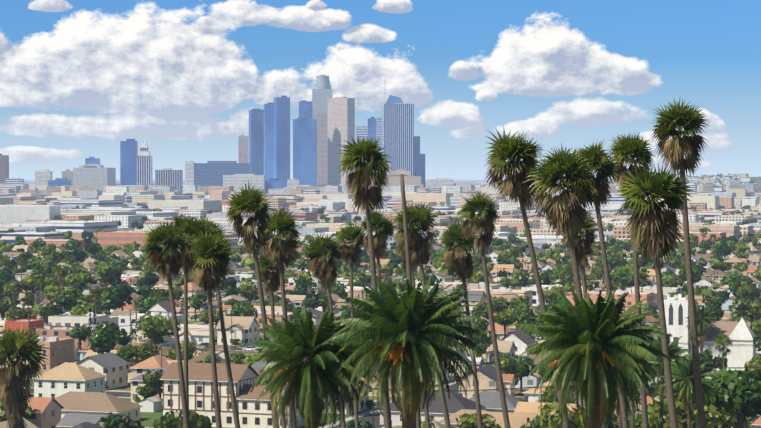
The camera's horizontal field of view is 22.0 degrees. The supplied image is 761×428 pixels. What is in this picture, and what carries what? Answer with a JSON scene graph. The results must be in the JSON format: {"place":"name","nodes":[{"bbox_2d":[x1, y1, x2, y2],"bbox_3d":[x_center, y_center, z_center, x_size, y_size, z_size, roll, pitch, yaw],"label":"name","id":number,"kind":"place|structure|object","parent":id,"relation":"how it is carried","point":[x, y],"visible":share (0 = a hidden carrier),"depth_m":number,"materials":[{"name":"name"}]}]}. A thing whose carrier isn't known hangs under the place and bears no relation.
{"place":"outdoors","nodes":[
{"label":"outdoors","id":0,"kind":"place"},
{"bbox_2d":[0,0,760,179],"label":"sky","id":1,"kind":"structure","parent":0,"point":[79,79],"materials":[{"name":"blue"}]},
{"bbox_2d":[13,219,760,427],"bbox_3d":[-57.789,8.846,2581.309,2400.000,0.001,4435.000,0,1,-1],"label":"city road","id":2,"kind":"structure","parent":0,"point":[369,417],"depth_m":508.42,"materials":[{"name":"grey asphalt"}]},
{"bbox_2d":[17,221,760,421],"bbox_3d":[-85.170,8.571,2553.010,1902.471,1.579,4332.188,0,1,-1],"label":"cars","id":3,"kind":"object","parent":2,"relation":"on","point":[252,348],"depth_m":633.29,"materials":[{"name":"paint"}]},
{"bbox_2d":[22,217,760,427],"bbox_3d":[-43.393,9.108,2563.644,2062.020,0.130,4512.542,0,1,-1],"label":"city block pavement","id":4,"kind":"structure","parent":0,"point":[147,419],"depth_m":500.31,"materials":[{"name":"grey concrete"}]},
{"bbox_2d":[24,177,760,196],"bbox_3d":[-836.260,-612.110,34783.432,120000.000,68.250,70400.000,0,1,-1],"label":"ground","id":5,"kind":"structure","parent":0,"point":[758,181],"depth_m":7278.58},
{"bbox_2d":[0,75,480,193],"bbox_3d":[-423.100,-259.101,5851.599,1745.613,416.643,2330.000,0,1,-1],"label":"skyscrapers","id":6,"kind":"structure","parent":5,"relation":"on","point":[324,126],"depth_m":6291.19,"materials":[{"name":"blue glass"}]},
{"bbox_2d":[0,280,752,427],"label":"tree trunks","id":7,"kind":"object","parent":5,"relation":"on","point":[740,419],"visible":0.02,"depth_m":602.47,"materials":[{"name":"brown plant"}]},
{"bbox_2d":[0,174,760,427],"bbox_3d":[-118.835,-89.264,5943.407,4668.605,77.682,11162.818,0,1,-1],"label":"city buildings","id":8,"kind":"structure","parent":5,"relation":"on","point":[26,214],"depth_m":866.84,"materials":[{"name":"beige concrete"}]},
{"bbox_2d":[3,303,682,425],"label":"windows","id":9,"kind":"structure","parent":8,"relation":"attached to","point":[269,420],"depth_m":440.49,"materials":[{"name":"glass"}]},
{"bbox_2d":[0,173,760,427],"bbox_3d":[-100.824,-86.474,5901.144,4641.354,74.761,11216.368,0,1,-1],"label":"trees","id":10,"kind":"object","parent":5,"relation":"on","point":[735,389],"visible":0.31,"depth_m":783.96,"materials":[{"name":"green plant"}]},
{"bbox_2d":[2,265,760,425],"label":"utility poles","id":11,"kind":"object","parent":5,"relation":"on","point":[231,330],"visible":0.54,"depth_m":659.76,"materials":[{"name":"brown wood"}]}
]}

